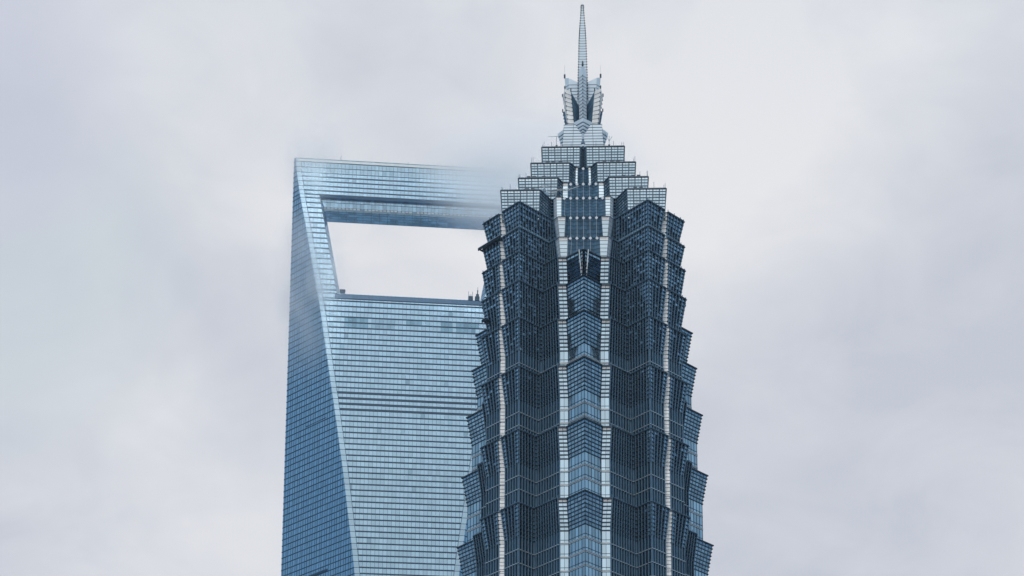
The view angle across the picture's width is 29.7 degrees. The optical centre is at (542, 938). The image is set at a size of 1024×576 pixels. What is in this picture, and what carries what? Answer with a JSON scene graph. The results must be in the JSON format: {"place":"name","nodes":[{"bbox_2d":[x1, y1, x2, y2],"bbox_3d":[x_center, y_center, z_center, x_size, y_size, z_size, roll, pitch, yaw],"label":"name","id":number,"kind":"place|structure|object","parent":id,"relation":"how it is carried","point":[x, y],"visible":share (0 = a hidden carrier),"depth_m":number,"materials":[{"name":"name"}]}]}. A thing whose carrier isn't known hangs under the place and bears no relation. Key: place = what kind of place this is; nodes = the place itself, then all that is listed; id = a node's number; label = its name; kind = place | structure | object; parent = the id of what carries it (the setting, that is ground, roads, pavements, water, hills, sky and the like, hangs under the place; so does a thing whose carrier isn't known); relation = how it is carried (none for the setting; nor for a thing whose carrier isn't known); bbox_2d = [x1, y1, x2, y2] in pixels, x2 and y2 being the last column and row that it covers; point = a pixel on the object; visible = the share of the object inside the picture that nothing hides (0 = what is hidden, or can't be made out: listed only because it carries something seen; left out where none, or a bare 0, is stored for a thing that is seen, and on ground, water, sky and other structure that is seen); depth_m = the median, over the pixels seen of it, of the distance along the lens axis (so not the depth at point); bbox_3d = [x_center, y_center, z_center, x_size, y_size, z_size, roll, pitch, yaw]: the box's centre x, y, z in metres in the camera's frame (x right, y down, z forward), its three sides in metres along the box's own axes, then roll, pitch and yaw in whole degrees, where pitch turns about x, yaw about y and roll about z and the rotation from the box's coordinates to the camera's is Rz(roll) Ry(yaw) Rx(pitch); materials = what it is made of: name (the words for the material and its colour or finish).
{"place":"outdoors","nodes":[
{"label":"outdoors","id":0,"kind":"place"},
{"bbox_2d":[0,0,1023,575],"label":"sky","id":1,"kind":"structure","parent":0,"point":[845,178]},
{"label":"ground","id":2,"kind":"structure","parent":0,"visible":0},
{"bbox_2d":[281,157,528,575],"bbox_3d":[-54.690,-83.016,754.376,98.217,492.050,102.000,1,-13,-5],"label":"tapered tower","id":3,"kind":"structure","parent":2,"relation":"on","point":[381,403],"depth_m":766.72,"materials":[{"name":"blue glass"}]},
{"bbox_2d":[468,291,472,300],"bbox_3d":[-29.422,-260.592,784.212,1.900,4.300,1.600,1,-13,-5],"label":"facade hoist","id":4,"kind":"object","parent":3,"relation":"on","point":[470,296],"visible":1,"depth_m":783.30,"materials":[{"name":"grey metal"}]},
{"bbox_2d":[475,290,479,300],"bbox_3d":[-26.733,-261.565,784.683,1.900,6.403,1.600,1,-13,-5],"label":"facade hoist","id":5,"kind":"object","parent":3,"relation":"attached to","point":[477,297],"visible":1,"depth_m":783.50,"materials":[{"name":"grey metal"}]},
{"bbox_2d":[456,4,713,575],"bbox_3d":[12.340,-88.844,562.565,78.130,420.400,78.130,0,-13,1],"label":"stepped tower","id":6,"kind":"structure","parent":2,"relation":"on","point":[584,421],"depth_m":553.97,"materials":[{"name":"blue glass"}]},
{"bbox_2d":[481,317,490,323],"bbox_3d":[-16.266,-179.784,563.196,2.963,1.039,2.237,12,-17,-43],"label":"service platform","id":7,"kind":"structure","parent":6,"relation":"attached to","point":[485,320],"depth_m":562.30,"materials":[{"name":"metal"}]},
{"bbox_2d":[478,235,502,251],"bbox_3d":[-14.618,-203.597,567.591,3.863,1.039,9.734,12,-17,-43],"label":"service platform","id":8,"kind":"structure","parent":6,"relation":"attached to","point":[493,241],"depth_m":565.89,"materials":[{"name":"metal"}]},
{"bbox_2d":[538,185,578,196],"bbox_3d":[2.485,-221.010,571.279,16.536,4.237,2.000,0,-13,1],"label":"roof crane","id":9,"kind":"object","parent":6,"relation":"on","point":[544,190],"visible":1,"depth_m":571.14,"materials":[{"name":"grey metal"}]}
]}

